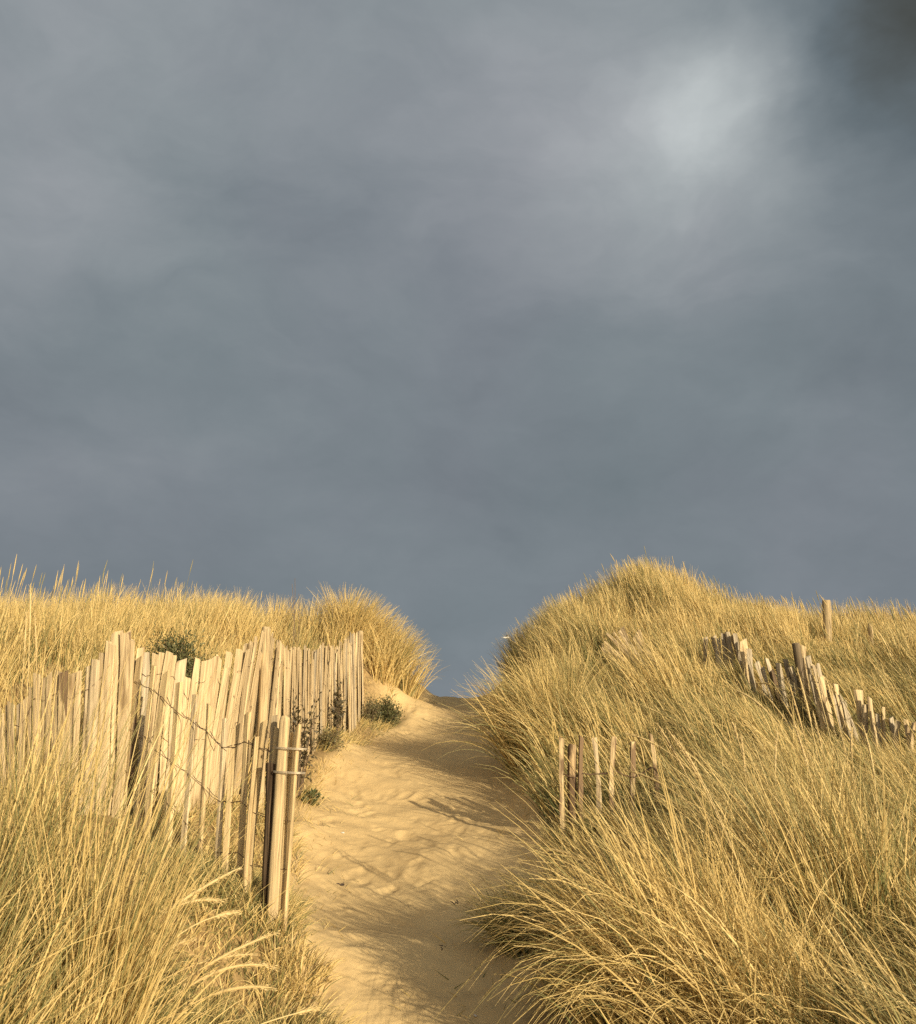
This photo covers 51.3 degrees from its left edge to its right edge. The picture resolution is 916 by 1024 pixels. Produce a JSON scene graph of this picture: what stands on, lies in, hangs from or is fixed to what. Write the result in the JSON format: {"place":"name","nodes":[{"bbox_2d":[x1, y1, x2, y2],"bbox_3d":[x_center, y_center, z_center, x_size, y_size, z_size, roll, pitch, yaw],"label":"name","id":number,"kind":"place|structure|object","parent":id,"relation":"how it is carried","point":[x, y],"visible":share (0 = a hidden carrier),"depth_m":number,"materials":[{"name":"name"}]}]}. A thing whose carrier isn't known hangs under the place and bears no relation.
{"place":"outdoors","nodes":[
{"label":"outdoors","id":0,"kind":"place"},
{"bbox_2d":[0,771,319,1023],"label":"marram grass","id":1,"kind":"structure","parent":0,"point":[247,915],"depth_m":4.73,"materials":[{"name":"beige plant"}]},
{"bbox_2d":[0,597,915,1023],"bbox_3d":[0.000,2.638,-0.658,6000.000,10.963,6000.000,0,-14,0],"label":"ground","id":2,"kind":"structure","parent":0,"point":[418,837],"depth_m":7.20,"materials":[{"name":"beige sand"}]},
{"bbox_2d":[0,584,140,879],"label":"grass tussock","id":3,"kind":"object","parent":2,"relation":"on","point":[24,649],"depth_m":5.80,"materials":[{"name":"beige plant"}]},
{"bbox_2d":[0,630,264,821],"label":"paling fence","id":4,"kind":"object","parent":2,"relation":"on","point":[120,642],"visible":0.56,"depth_m":6.96,"materials":[{"name":"brown wood"}]},
{"bbox_2d":[0,637,315,1023],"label":"grass tussock","id":5,"kind":"object","parent":2,"relation":"on","point":[92,979],"depth_m":3.48,"materials":[{"name":"beige plant"}]},
{"bbox_2d":[134,623,230,683],"bbox_3d":[-3.077,1.619,10.310,1.193,0.914,0.754,0,-14,0],"label":"dune shrub","id":6,"kind":"object","parent":2,"relation":"on","point":[180,654],"visible":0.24,"depth_m":10.30,"materials":[{"name":"green plant"}]},
{"bbox_2d":[0,555,373,812],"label":"marram grass","id":7,"kind":"structure","parent":2,"relation":"on","point":[73,626],"depth_m":12.34,"materials":[{"name":"beige plant"}]},
{"bbox_2d":[89,865,321,1023],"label":"grass tussock","id":8,"kind":"object","parent":2,"relation":"on","point":[227,955],"depth_m":3.71,"materials":[{"name":"beige plant"}]},
{"bbox_2d":[122,656,307,933],"bbox_3d":[-1.629,1.735,5.955,2.045,1.802,0.150,-13,-19,42],"label":"paling fence","id":9,"kind":"object","parent":2,"relation":"on","point":[280,795],"visible":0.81,"depth_m":5.52,"materials":[{"name":"brown wood"}]},
{"bbox_2d":[98,676,403,956],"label":"dry grass","id":10,"kind":"structure","parent":2,"relation":"on","point":[299,901],"depth_m":6.96,"materials":[{"name":"beige plant"}]},
{"bbox_2d":[212,970,368,1023],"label":"grass tussock","id":11,"kind":"object","parent":2,"relation":"on","point":[318,1019],"depth_m":4.55,"materials":[{"name":"beige plant"}]},
{"bbox_2d":[289,587,299,648],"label":"dry stalk","id":12,"kind":"object","parent":2,"relation":"on","point":[294,630],"visible":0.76,"depth_m":14.22,"materials":[{"name":"beige plant"}]},
{"bbox_2d":[253,908,350,1006],"bbox_3d":[-0.806,2.291,4.947,0.520,0.481,0.431,-8,-16,31],"label":"grass tussock","id":13,"kind":"object","parent":2,"relation":"on","point":[324,973],"depth_m":4.93,"materials":[{"name":"beige plant"}]},
{"bbox_2d":[281,690,323,796],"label":"leafy sprig","id":14,"kind":"object","parent":2,"relation":"on","point":[304,757],"visible":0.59,"depth_m":9.03,"materials":[{"name":"green plant"}]},
{"bbox_2d":[248,626,363,811],"bbox_3d":[-1.566,2.183,10.973,0.212,2.336,5.850,-1,-14,3],"label":"paling fence","id":15,"kind":"object","parent":2,"relation":"on","point":[303,679],"visible":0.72,"depth_m":10.28,"materials":[{"name":"brown wood"}]},
{"bbox_2d":[298,788,323,805],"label":"plant","id":16,"kind":"object","parent":2,"relation":"on","point":[312,792],"visible":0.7,"depth_m":8.91,"materials":[{"name":"green plant"}]},
{"bbox_2d":[316,726,349,751],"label":"plant","id":17,"kind":"object","parent":2,"relation":"on","point":[329,736],"visible":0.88,"depth_m":10.66,"materials":[{"name":"green plant"}]},
{"bbox_2d":[329,680,347,738],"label":"leafy sprig","id":18,"kind":"object","parent":2,"relation":"on","point":[338,715],"visible":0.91,"depth_m":11.15,"materials":[{"name":"green plant"}]},
{"bbox_2d":[361,692,383,725],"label":"bush","id":19,"kind":"object","parent":2,"relation":"on","point":[370,713],"visible":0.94,"depth_m":13.60,"materials":[{"name":"green plant"}]},
{"bbox_2d":[305,580,443,698],"bbox_3d":[-1.292,2.070,15.497,2.545,1.975,2.476,0,-14,0],"label":"grass tussock","id":20,"kind":"object","parent":2,"relation":"on","point":[389,654],"depth_m":15.24,"materials":[{"name":"beige plant"}]},
{"bbox_2d":[372,694,404,727],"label":"bush","id":21,"kind":"object","parent":2,"relation":"on","point":[388,713],"visible":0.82,"depth_m":13.76,"materials":[{"name":"green plant"}]},
{"bbox_2d":[291,697,541,1023],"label":"straw litter","id":22,"kind":"object","parent":2,"relation":"on","point":[432,933],"visible":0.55,"depth_m":6.92,"materials":[{"name":"beige plant"}]},
{"bbox_2d":[439,856,599,963],"bbox_3d":[0.370,2.292,5.558,1.015,0.576,1.156,-8,-16,29],"label":"grass tussock","id":23,"kind":"object","parent":2,"relation":"on","point":[519,937],"depth_m":5.46,"materials":[{"name":"beige plant"}]},
{"bbox_2d":[428,635,622,782],"bbox_3d":[0.720,2.102,10.322,2.198,1.605,2.583,0,-14,0],"label":"grass tussock","id":24,"kind":"object","parent":2,"relation":"on","point":[515,691],"depth_m":10.04,"materials":[{"name":"beige plant"}]},
{"bbox_2d":[503,596,630,671],"bbox_3d":[1.537,2.090,13.971,1.700,1.754,1.820,5,-15,-19],"label":"grass tussock","id":25,"kind":"object","parent":2,"relation":"on","point":[547,635],"depth_m":13.89,"materials":[{"name":"beige plant"}]},
{"bbox_2d":[559,733,659,840],"bbox_3d":[1.207,2.307,7.697,0.849,1.022,0.143,3,-14,-11],"label":"paling fence","id":26,"kind":"object","parent":2,"relation":"on","point":[572,775],"visible":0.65,"depth_m":7.70,"materials":[{"name":"brown wood"}]},
{"bbox_2d":[601,626,656,671],"bbox_3d":[2.470,1.939,12.877,1.036,0.816,0.240,-5,-15,20],"label":"fallen fence","id":27,"kind":"object","parent":2,"relation":"on","point":[623,633],"visible":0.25,"depth_m":12.95,"materials":[{"name":"beige wood"}]},
{"bbox_2d":[561,629,698,740],"bbox_3d":[1.690,2.008,10.886,1.927,1.495,1.794,-7,-16,27],"label":"grass tussock","id":28,"kind":"object","parent":2,"relation":"on","point":[643,686],"depth_m":10.96,"materials":[{"name":"beige plant"}]},
{"bbox_2d":[436,740,915,1023],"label":"grass tussock","id":29,"kind":"object","parent":2,"relation":"on","point":[643,954],"depth_m":4.03,"materials":[{"name":"beige plant"}]},
{"bbox_2d":[473,619,915,918],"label":"marram grass","id":30,"kind":"structure","parent":2,"relation":"on","point":[700,731],"depth_m":9.07,"materials":[{"name":"beige plant"}]},
{"bbox_2d":[490,547,915,689],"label":"marram grass","id":31,"kind":"structure","parent":2,"relation":"on","point":[678,601],"depth_m":14.17,"materials":[{"name":"beige plant"}]},
{"bbox_2d":[535,722,915,991],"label":"grass tussock","id":32,"kind":"object","parent":2,"relation":"on","point":[699,862],"depth_m":4.73,"materials":[{"name":"beige plant"}]},
{"bbox_2d":[646,711,915,980],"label":"grass tussock","id":33,"kind":"object","parent":2,"relation":"on","point":[842,833],"depth_m":4.89,"materials":[{"name":"beige plant"}]},
{"bbox_2d":[703,668,900,830],"bbox_3d":[2.792,1.916,7.508,1.378,1.380,2.596,-8,-16,28],"label":"grass tussock","id":34,"kind":"object","parent":2,"relation":"on","point":[810,720],"depth_m":7.29,"materials":[{"name":"beige plant"}]},
{"bbox_2d":[703,632,915,783],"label":"paling fence","id":35,"kind":"object","parent":2,"relation":"on","point":[803,663],"visible":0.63,"depth_m":10.38,"materials":[{"name":"brown wood"}]},
{"bbox_2d":[822,600,831,643],"bbox_3d":[5.416,1.717,14.001,0.136,0.860,0.135,3,-14,1],"label":"wooden post","id":36,"kind":"object","parent":2,"relation":"on","point":[828,624],"visible":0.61,"depth_m":13.99,"materials":[{"name":"brown wood"}]},
{"bbox_2d":[868,624,873,645],"bbox_3d":[6.726,2.153,15.541,0.100,0.696,0.103,4,-14,1],"label":"wooden post","id":37,"kind":"object","parent":2,"relation":"on","point":[869,632],"visible":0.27,"depth_m":15.55,"materials":[{"name":"brown wood"}]},
{"bbox_2d":[0,0,915,697],"label":"sky","id":38,"kind":"structure","parent":0,"point":[450,311],"materials":[{"name":"grey"}]},
{"bbox_2d":[496,759,915,1023],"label":"marram grass","id":39,"kind":"structure","parent":0,"point":[891,991],"depth_m":4.07,"materials":[{"name":"beige plant"}]}
]}

